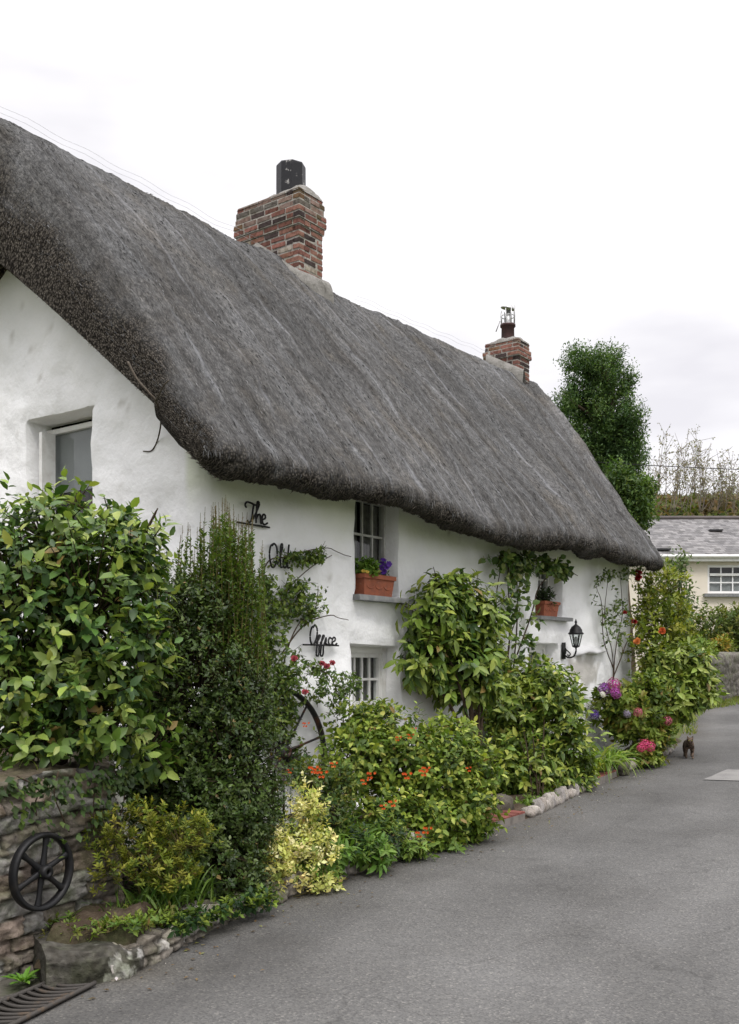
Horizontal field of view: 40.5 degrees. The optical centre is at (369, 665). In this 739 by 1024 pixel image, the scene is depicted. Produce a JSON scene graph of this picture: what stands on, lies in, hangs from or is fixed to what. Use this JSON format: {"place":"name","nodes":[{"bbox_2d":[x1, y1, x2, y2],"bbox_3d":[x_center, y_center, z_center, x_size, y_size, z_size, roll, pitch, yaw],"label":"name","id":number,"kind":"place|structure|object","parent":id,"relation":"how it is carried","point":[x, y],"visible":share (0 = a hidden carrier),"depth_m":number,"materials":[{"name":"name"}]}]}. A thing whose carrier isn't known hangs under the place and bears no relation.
{"place":"outdoors","nodes":[
{"label":"outdoors","id":0,"kind":"place"},
{"bbox_2d":[0,744,39,771],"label":"raised yard","id":1,"kind":"structure","parent":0,"point":[11,756],"depth_m":7.69,"materials":[{"name":"soil"}]},
{"bbox_2d":[0,465,186,788],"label":"camellia bush","id":2,"kind":"object","parent":1,"relation":"on","point":[61,664],"visible":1,"depth_m":5.76,"materials":[{"name":"green plant"}]},
{"bbox_2d":[0,702,738,1023],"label":"road","id":3,"kind":"structure","parent":0,"point":[612,908],"depth_m":5.87,"materials":[{"name":"grey asphalt"}]},
{"bbox_2d":[0,973,40,996],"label":"gutter","id":4,"kind":"object","parent":3,"relation":"on","point":[6,988],"visible":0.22,"depth_m":5.11,"materials":[{"name":"grey concrete"}]},
{"bbox_2d":[1,967,39,984],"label":"weed","id":5,"kind":"object","parent":4,"relation":"on","point":[26,975],"visible":1,"depth_m":5.08,"materials":[{"name":"green plant"}]},
{"bbox_2d":[0,981,96,1023],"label":"drain grate","id":6,"kind":"object","parent":3,"relation":"on","point":[21,1006],"visible":0.98,"depth_m":4.80,"materials":[{"name":"metal"}]},
{"bbox_2d":[68,755,696,1008],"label":"leaf litter","id":7,"kind":"object","parent":3,"relation":"on","point":[116,978],"visible":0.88,"depth_m":6.29,"materials":[{"name":"brown plant"}]},
{"bbox_2d":[121,737,681,943],"bbox_3d":[1.482,1.379,11.430,1.860,0.482,13.292,0,0,30],"label":"flower bed","id":8,"kind":"object","parent":3,"relation":"on","point":[518,806],"visible":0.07,"depth_m":9.84,"materials":[{"name":"plant"}]},
{"bbox_2d":[33,901,163,968],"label":"soil bank","id":9,"kind":"structure","parent":8,"relation":"on","point":[121,936],"depth_m":5.36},
{"bbox_2d":[58,910,80,918],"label":"weed","id":10,"kind":"object","parent":9,"relation":"on","point":[68,914],"visible":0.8,"depth_m":5.50,"materials":[{"name":"green plant"}]},
{"bbox_2d":[81,920,97,929],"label":"weed","id":11,"kind":"object","parent":9,"relation":"on","point":[90,925],"visible":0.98,"depth_m":5.30,"materials":[{"name":"green plant"}]},
{"bbox_2d":[39,900,188,941],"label":"ground cover","id":12,"kind":"object","parent":9,"relation":"on","point":[164,911],"visible":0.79,"depth_m":5.43,"materials":[{"name":"green plant"}]},
{"bbox_2d":[151,915,165,922],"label":"weed","id":13,"kind":"object","parent":12,"relation":"on","point":[156,919],"visible":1,"depth_m":5.40,"materials":[{"name":"green plant"}]},
{"bbox_2d":[105,921,125,927],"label":"weed","id":14,"kind":"object","parent":9,"relation":"on","point":[114,924],"visible":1,"depth_m":5.31,"materials":[{"name":"green plant"}]},
{"bbox_2d":[82,793,224,900],"bbox_3d":[-1.246,1.108,5.775,0.779,0.751,0.533,0,0,-34],"label":"spurge bush","id":15,"kind":"object","parent":9,"relation":"on","point":[171,880],"visible":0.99,"depth_m":5.75,"materials":[{"name":"green plant"}]},
{"bbox_2d":[78,883,167,914],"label":"grass tuft","id":16,"kind":"object","parent":8,"relation":"on","point":[127,904],"visible":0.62,"depth_m":5.74,"materials":[{"name":"green plant"}]},
{"bbox_2d":[114,868,207,913],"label":"grass tuft","id":17,"kind":"object","parent":8,"relation":"on","point":[153,900],"visible":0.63,"depth_m":5.81,"materials":[{"name":"green plant"}]},
{"bbox_2d":[138,854,225,906],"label":"montbretia clump","id":18,"kind":"object","parent":8,"relation":"on","point":[195,886],"visible":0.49,"depth_m":6.10,"materials":[{"name":"green plant"}]},
{"bbox_2d":[103,497,297,911],"bbox_3d":[-1.131,0.198,6.675,1.290,2.785,1.235,0,0,0],"label":"privet bush","id":19,"kind":"object","parent":8,"relation":"on","point":[222,775],"visible":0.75,"depth_m":6.54,"materials":[{"name":"green plant"}]},
{"bbox_2d":[225,770,345,896],"bbox_3d":[-0.639,1.172,6.871,1.048,0.860,0.550,0,0,-39],"label":"variegated euonymus","id":20,"kind":"object","parent":8,"relation":"on","point":[287,862],"visible":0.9,"depth_m":6.93,"materials":[{"name":"yellow plant"}]},
{"bbox_2d":[283,655,363,757],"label":"pink rose bush","id":21,"kind":"object","parent":8,"relation":"in","point":[318,670],"visible":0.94,"depth_m":8.80,"materials":[{"name":"green plant"}]},
{"bbox_2d":[278,753,369,839],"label":"green bush","id":22,"kind":"object","parent":8,"relation":"on","point":[339,798],"visible":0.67,"depth_m":7.65,"materials":[{"name":"green plant"}]},
{"bbox_2d":[299,823,397,889],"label":"border plant","id":23,"kind":"object","parent":8,"relation":"on","point":[380,863],"visible":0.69,"depth_m":7.37,"materials":[{"name":"green plant"}]},
{"bbox_2d":[269,722,471,866],"bbox_3d":[-0.188,0.989,7.824,1.039,1.064,2.178,0,0,35],"label":"crocosmia clump","id":24,"kind":"object","parent":8,"relation":"on","point":[371,777],"visible":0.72,"depth_m":7.55,"materials":[{"name":"green plant"}]},
{"bbox_2d":[332,803,413,865],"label":"border plant","id":25,"kind":"object","parent":8,"relation":"on","point":[398,832],"visible":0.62,"depth_m":7.63,"materials":[{"name":"green plant"}]},
{"bbox_2d":[312,695,510,850],"bbox_3d":[0.374,0.906,8.569,1.716,1.298,1.470,0,0,0],"label":"honeysuckle bush","id":26,"kind":"object","parent":8,"relation":"on","point":[369,742],"visible":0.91,"depth_m":8.38,"materials":[{"name":"green plant"}]},
{"bbox_2d":[390,812,497,862],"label":"border plant","id":27,"kind":"object","parent":8,"relation":"on","point":[416,850],"visible":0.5,"depth_m":8.10,"materials":[{"name":"green plant"}]},
{"bbox_2d":[383,567,513,745],"bbox_3d":[0.937,0.172,10.330,0.898,2.468,1.610,0,0,38],"label":"camellia tree","id":28,"kind":"object","parent":8,"relation":"on","point":[458,651],"visible":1,"depth_m":10.25,"materials":[{"name":"green plant"}]},
{"bbox_2d":[491,793,513,809],"bbox_3d":[1.285,1.375,9.796,0.256,0.256,0.226,5,0,-17],"label":"round stone","id":29,"kind":"object","parent":8,"relation":"on","point":[507,800],"visible":0.4,"depth_m":9.72,"materials":[{"name":"grey stone"}]},
{"bbox_2d":[485,810,524,835],"bbox_3d":[0.880,1.460,9.490,0.890,0.150,0.890,0,0,33],"label":"tiled step","id":30,"kind":"object","parent":8,"relation":"on","point":[513,817],"visible":0.12,"depth_m":9.40,"materials":[{"name":"red tile"}]},
{"bbox_2d":[521,807,535,817],"bbox_3d":[1.551,1.449,9.802,0.141,0.135,0.159,7,-8,36],"label":"edging stone","id":31,"kind":"object","parent":8,"relation":"on","point":[530,812],"visible":0.61,"depth_m":9.75,"materials":[{"name":"grey stone"}]},
{"bbox_2d":[528,805,541,814],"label":"edging stone","id":32,"kind":"object","parent":8,"relation":"on","point":[538,810],"visible":0.48,"depth_m":9.87,"materials":[{"name":"grey stone"}]},
{"bbox_2d":[513,788,559,805],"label":"ground cover","id":33,"kind":"object","parent":8,"relation":"on","point":[526,800],"visible":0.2,"depth_m":10.24,"materials":[{"name":"green plant"}]},
{"bbox_2d":[532,798,544,813],"bbox_3d":[1.690,1.417,10.032,0.125,0.181,0.101,-13,-9,29],"label":"edging stone","id":34,"kind":"object","parent":8,"relation":"on","point":[539,802],"visible":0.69,"depth_m":10.00,"materials":[{"name":"grey stone"}]},
{"bbox_2d":[539,797,546,811],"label":"edging stone","id":35,"kind":"object","parent":8,"relation":"on","point":[544,800],"visible":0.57,"depth_m":10.06,"materials":[{"name":"grey stone"}]},
{"bbox_2d":[480,649,612,795],"bbox_3d":[1.918,0.642,11.217,1.360,1.685,1.894,0,0,37],"label":"rhododendron bush","id":36,"kind":"object","parent":8,"relation":"on","point":[537,754],"visible":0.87,"depth_m":11.06,"materials":[{"name":"green plant"}]},
{"bbox_2d":[542,793,553,808],"bbox_3d":[1.825,1.408,10.284,0.129,0.212,0.101,-7,-7,30],"label":"edging stone","id":37,"kind":"object","parent":8,"relation":"on","point":[548,796],"visible":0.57,"depth_m":10.25,"materials":[{"name":"grey stone"}]},
{"bbox_2d":[546,800,550,810],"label":"edging stone","id":38,"kind":"object","parent":8,"relation":"on","point":[548,805],"visible":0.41,"depth_m":10.15,"materials":[{"name":"grey stone"}]},
{"bbox_2d":[548,792,558,805],"bbox_3d":[1.888,1.406,10.441,0.172,0.189,0.113,1,-6,21],"label":"edging stone","id":39,"kind":"object","parent":8,"relation":"on","point":[554,795],"visible":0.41,"depth_m":10.40,"materials":[{"name":"grey stone"}]},
{"bbox_2d":[554,788,565,802],"bbox_3d":[2.025,1.393,10.662,0.128,0.197,0.119,-1,-5,28],"label":"edging stone","id":40,"kind":"object","parent":8,"relation":"on","point":[561,792],"visible":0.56,"depth_m":10.62,"materials":[{"name":"grey stone"}]},
{"bbox_2d":[559,786,568,800],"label":"edging stone","id":41,"kind":"object","parent":8,"relation":"on","point":[566,792],"visible":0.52,"depth_m":10.72,"materials":[{"name":"grey stone"}]},
{"bbox_2d":[567,789,573,798],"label":"edging stone","id":42,"kind":"object","parent":8,"relation":"on","point":[571,794],"visible":0.34,"depth_m":10.86,"materials":[{"name":"grey stone"}]},
{"bbox_2d":[569,788,576,796],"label":"edging stone","id":43,"kind":"object","parent":8,"relation":"on","point":[575,792],"visible":0.39,"depth_m":10.98,"materials":[{"name":"grey stone"}]},
{"bbox_2d":[567,783,579,794],"bbox_3d":[2.270,1.389,11.151,0.157,0.166,0.122,-6,-6,21],"label":"edging stone","id":44,"kind":"object","parent":8,"relation":"on","point":[577,787],"visible":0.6,"depth_m":11.10,"materials":[{"name":"grey stone"}]},
{"bbox_2d":[574,740,650,783],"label":"daylily clump","id":45,"kind":"object","parent":8,"relation":"on","point":[611,757],"visible":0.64,"depth_m":12.52,"materials":[{"name":"green plant"}]},
{"bbox_2d":[612,759,630,775],"bbox_3d":[3.217,1.300,12.800,0.214,0.240,0.299,15,2,39],"label":"round stone","id":46,"kind":"object","parent":8,"relation":"on","point":[620,770],"visible":0.48,"depth_m":12.71,"materials":[{"name":"grey stone"}]},
{"bbox_2d":[629,758,636,768],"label":"edging stone","id":47,"kind":"object","parent":8,"relation":"on","point":[633,766],"visible":0.24,"depth_m":13.30,"materials":[{"name":"grey stone"}]},
{"bbox_2d":[585,667,681,767],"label":"hydrangea bush","id":48,"kind":"object","parent":8,"relation":"on","point":[630,711],"visible":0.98,"depth_m":13.54,"materials":[{"name":"green plant"}]},
{"bbox_2d":[622,557,702,735],"bbox_3d":[4.349,-0.198,14.820,1.095,2.904,1.710,0,0,25],"label":"tall rose bush","id":49,"kind":"object","parent":8,"relation":"on","point":[649,605],"visible":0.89,"depth_m":14.72,"materials":[{"name":"green plant"}]},
{"bbox_2d":[634,633,729,727],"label":"laurel bush","id":50,"kind":"object","parent":8,"relation":"on","point":[687,670],"visible":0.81,"depth_m":14.22,"materials":[{"name":"green plant"}]},
{"bbox_2d":[682,736,694,758],"bbox_3d":[4.659,1.167,14.614,0.162,0.336,0.802,0,0,14],"label":"cat","id":51,"kind":"object","parent":3,"relation":"on","point":[688,742],"visible":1,"depth_m":14.37},
{"bbox_2d":[670,695,738,734],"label":"verge grass","id":52,"kind":"structure","parent":3,"relation":"on","point":[734,701],"depth_m":24.63,"materials":[{"name":"green plant"}]},
{"bbox_2d":[705,769,738,780],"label":"road patch","id":53,"kind":"object","parent":3,"relation":"on","point":[729,774],"visible":1,"depth_m":12.51,"materials":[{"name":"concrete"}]},
{"bbox_2d":[0,0,738,495],"label":"sky","id":54,"kind":"structure","parent":0,"point":[573,165],"materials":[{"name":"white"}]},
{"bbox_2d":[128,503,738,855],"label":"ground","id":55,"kind":"structure","parent":0,"point":[678,736],"depth_m":57.84,"materials":[{"name":"grey asphalt"}]},
{"bbox_2d":[0,750,125,980],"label":"stone retaining wall","id":56,"kind":"structure","parent":55,"relation":"on","point":[20,926],"depth_m":5.49,"materials":[{"name":"grey stone"}]},
{"bbox_2d":[8,832,73,911],"bbox_3d":[-1.735,1.089,5.304,0.100,0.416,0.416,0,0,29],"label":"iron wheel","id":57,"kind":"object","parent":56,"relation":"attached to","point":[43,869],"visible":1,"depth_m":5.28,"materials":[{"name":"black metal"}]},
{"bbox_2d":[0,762,151,905],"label":"ivy","id":58,"kind":"object","parent":56,"relation":"attached to","point":[121,775],"visible":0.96,"depth_m":5.53,"materials":[{"name":"green plant"}]},
{"bbox_2d":[32,929,144,986],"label":"kerb block","id":59,"kind":"structure","parent":55,"relation":"on","point":[80,963],"depth_m":5.10,"materials":[{"name":"stone"}]},
{"bbox_2d":[110,827,462,980],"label":"rubble kerb","id":60,"kind":"structure","parent":55,"relation":"on","point":[158,944],"depth_m":5.91,"materials":[{"name":"stone"}]},
{"bbox_2d":[128,917,145,924],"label":"weed","id":61,"kind":"object","parent":60,"relation":"on","point":[134,920],"visible":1,"depth_m":5.36,"materials":[{"name":"green plant"}]},
{"bbox_2d":[157,899,217,940],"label":"trailing plant","id":62,"kind":"object","parent":60,"relation":"on","point":[182,923],"visible":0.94,"depth_m":5.74,"materials":[{"name":"green plant"}]},
{"bbox_2d":[208,882,283,924],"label":"trailing plant","id":63,"kind":"object","parent":60,"relation":"on","point":[256,898],"visible":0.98,"depth_m":6.18,"materials":[{"name":"green plant"}]},
{"bbox_2d":[0,106,663,847],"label":"thatched cottage","id":64,"kind":"structure","parent":55,"relation":"on","point":[302,404],"depth_m":9.48,"materials":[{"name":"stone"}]},
{"bbox_2d":[39,421,92,536],"bbox_3d":[-2.717,-1.690,9.265,0.920,1.100,0.262,0,0,36],"label":"window","id":65,"kind":"structure","parent":64,"relation":"in","point":[70,446],"depth_m":9.39,"materials":[{"name":"white paint"}]},
{"bbox_2d":[127,361,168,451],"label":"bare creeper","id":66,"kind":"object","parent":64,"relation":"attached to","point":[141,384],"visible":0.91,"depth_m":7.62,"materials":[{"name":"plant"}]},
{"bbox_2d":[237,501,269,527],"bbox_3d":[-0.984,-1.284,8.407,0.068,0.215,0.397,0,0,36],"label":"script lettering","id":67,"kind":"object","parent":64,"relation":"attached to","point":[256,515],"visible":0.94,"depth_m":8.40,"materials":[{"name":"black metal"}]},
{"bbox_2d":[269,543,289,568],"bbox_3d":[-0.776,-0.952,8.646,0.017,0.228,0.274,0,0,36],"label":"script lettering","id":68,"kind":"object","parent":64,"relation":"attached to","point":[281,551],"visible":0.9,"depth_m":8.65,"materials":[{"name":"black metal"}]},
{"bbox_2d":[254,687,326,818],"bbox_3d":[-0.735,0.740,8.567,0.161,1.120,1.126,0,0,36],"label":"cart wheel","id":69,"kind":"object","parent":64,"relation":"attached to","point":[311,709],"visible":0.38,"depth_m":8.71,"materials":[{"name":"black metal"}]},
{"bbox_2d":[249,542,350,771],"bbox_3d":[-0.588,-0.082,8.773,0.327,2.083,1.622,0,0,33],"label":"climbing rose","id":70,"kind":"object","parent":64,"relation":"attached to","point":[279,606],"visible":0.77,"depth_m":8.66,"materials":[{"name":"green plant"}]},
{"bbox_2d":[302,624,338,656],"bbox_3d":[-0.452,-0.229,9.129,0.069,0.294,0.509,0,0,36],"label":"script lettering","id":71,"kind":"object","parent":64,"relation":"attached to","point":[319,648],"visible":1,"depth_m":9.08,"materials":[{"name":"black metal"}]},
{"bbox_2d":[350,647,385,797],"bbox_3d":[-0.129,0.595,10.070,0.140,1.570,0.820,0,0,36],"label":"door","id":72,"kind":"structure","parent":64,"relation":"in","point":[361,657],"depth_m":10.26,"materials":[{"name":"white paint"}]},
{"bbox_2d":[354,573,396,596],"bbox_3d":[0.024,-0.787,9.883,0.222,0.210,0.532,0,0,36],"label":"window box","id":73,"kind":"object","parent":64,"relation":"on","point":[379,585],"visible":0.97,"depth_m":9.76,"materials":[{"name":"ceramic"}]},
{"bbox_2d":[355,555,380,576],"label":"window plant","id":74,"kind":"object","parent":73,"relation":"in","point":[367,565],"depth_m":9.67,"materials":[{"name":"green plant"}]},
{"bbox_2d":[378,558,391,575],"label":"window plant","id":75,"kind":"object","parent":73,"relation":"in","point":[384,566],"depth_m":9.85,"materials":[{"name":"purple plant"}]},
{"bbox_2d":[353,500,414,604],"bbox_3d":[0.022,-1.164,10.008,0.421,1.072,0.947,0,0,36],"label":"window","id":76,"kind":"structure","parent":64,"relation":"in","point":[368,514],"depth_m":10.23,"materials":[{"name":"white paint"}]},
{"bbox_2d":[478,548,577,673],"bbox_3d":[2.019,-0.561,12.246,0.398,1.770,2.889,0,0,34],"label":"grape vine","id":77,"kind":"object","parent":64,"relation":"attached to","point":[518,565],"visible":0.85,"depth_m":11.99,"materials":[{"name":"green plant"}]},
{"bbox_2d":[528,645,545,677],"bbox_3d":[2.044,0.460,13.015,0.140,1.480,0.820,0,0,36],"label":"window","id":78,"kind":"structure","parent":64,"relation":"in","point":[541,649],"depth_m":13.24,"materials":[{"name":"white paint"}]},
{"bbox_2d":[535,601,560,616],"bbox_3d":[2.280,-0.735,12.940,0.202,0.190,0.452,0,0,36],"label":"window box","id":79,"kind":"object","parent":64,"relation":"on","point":[546,609],"visible":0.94,"depth_m":12.81,"materials":[{"name":"ceramic"}]},
{"bbox_2d":[536,586,556,604],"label":"window plant","id":80,"kind":"object","parent":79,"relation":"in","point":[543,595],"depth_m":12.82,"materials":[{"name":"green plant"}]},
{"bbox_2d":[534,561,572,621],"bbox_3d":[2.269,-1.000,13.060,0.414,0.819,0.928,0,0,36],"label":"window","id":81,"kind":"structure","parent":64,"relation":"in","point":[546,583],"depth_m":13.22,"materials":[{"name":"grey glass"}]},
{"bbox_2d":[562,619,583,658],"bbox_3d":[2.677,-0.355,13.158,0.288,0.530,0.208,0,0,36],"label":"wall lantern","id":82,"kind":"object","parent":64,"relation":"attached to","point":[575,629],"depth_m":13.12,"materials":[{"name":"black metal"}]},
{"bbox_2d":[589,565,647,683],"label":"red climbing rose","id":83,"kind":"object","parent":64,"relation":"attached to","point":[638,573],"visible":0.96,"depth_m":14.31,"materials":[{"name":"green plant"}]},
{"bbox_2d":[548,336,659,502],"bbox_3d":[6.898,-4.416,30.034,3.718,11.222,3.102,0,0,0],"label":"conifer tree","id":84,"kind":"object","parent":55,"relation":"on","point":[588,402],"visible":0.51,"depth_m":29.57,"materials":[{"name":"green plant"}]},
{"bbox_2d":[597,770,616,784],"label":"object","id":85,"kind":"object","parent":55,"relation":"on","point":[603,777],"visible":0.12,"depth_m":12.22,"materials":[{"name":"grey stone"}]},
{"bbox_2d":[601,454,673,679],"bbox_3d":[7.010,-2.220,27.043,1.967,6.995,1.860,0,0,0],"label":"evergreen tree","id":86,"kind":"object","parent":55,"relation":"on","point":[637,495],"visible":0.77,"depth_m":26.69,"materials":[{"name":"green plant"}]},
{"bbox_2d":[659,544,706,632],"bbox_3d":[6.467,-0.554,20.974,1.156,4.013,0.916,0,0,-27],"label":"young tree","id":87,"kind":"object","parent":55,"relation":"on","point":[681,566],"visible":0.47,"depth_m":20.92,"materials":[{"name":"green plant"}]},
{"bbox_2d":[629,516,738,679],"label":"rendered house","id":88,"kind":"structure","parent":55,"relation":"on","point":[710,543],"depth_m":37.24,"materials":[{"name":"stone"}]},
{"bbox_2d":[703,565,738,596],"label":"window","id":89,"kind":"structure","parent":88,"relation":"in","point":[720,586],"depth_m":37.09,"materials":[{"name":"white plastic"}]},
{"bbox_2d":[646,423,738,511],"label":"bare thicket","id":90,"kind":"object","parent":55,"relation":"on","point":[730,490],"visible":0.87,"depth_m":56.70,"materials":[{"name":"brown plant"}]},
{"bbox_2d":[651,489,738,570],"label":"bracken","id":91,"kind":"object","parent":55,"relation":"on","point":[668,496],"visible":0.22,"depth_m":57.88,"materials":[{"name":"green plant"}]},
{"bbox_2d":[659,600,738,651],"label":"garden hedge","id":92,"kind":"object","parent":55,"relation":"on","point":[726,621],"visible":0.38,"depth_m":31.00,"materials":[{"name":"green plant"}]},
{"bbox_2d":[691,631,721,667],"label":"verge shrub","id":93,"kind":"object","parent":55,"relation":"on","point":[702,641],"visible":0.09,"depth_m":26.30,"materials":[{"name":"green plant"}]},
{"bbox_2d":[709,652,738,703],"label":"roadside wall","id":94,"kind":"structure","parent":55,"relation":"on","point":[729,667],"depth_m":27.58,"materials":[{"name":"stone"}]},
{"bbox_2d":[711,633,737,651],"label":"orange shrub","id":95,"kind":"object","parent":55,"relation":"on","point":[724,645],"visible":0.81,"depth_m":29.21,"materials":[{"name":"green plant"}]},
{"bbox_2d":[596,462,738,469],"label":"overhead wire","id":96,"kind":"object","parent":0,"point":[671,466],"visible":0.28,"depth_m":29.17,"materials":[{"name":"black metal"}]}
]}

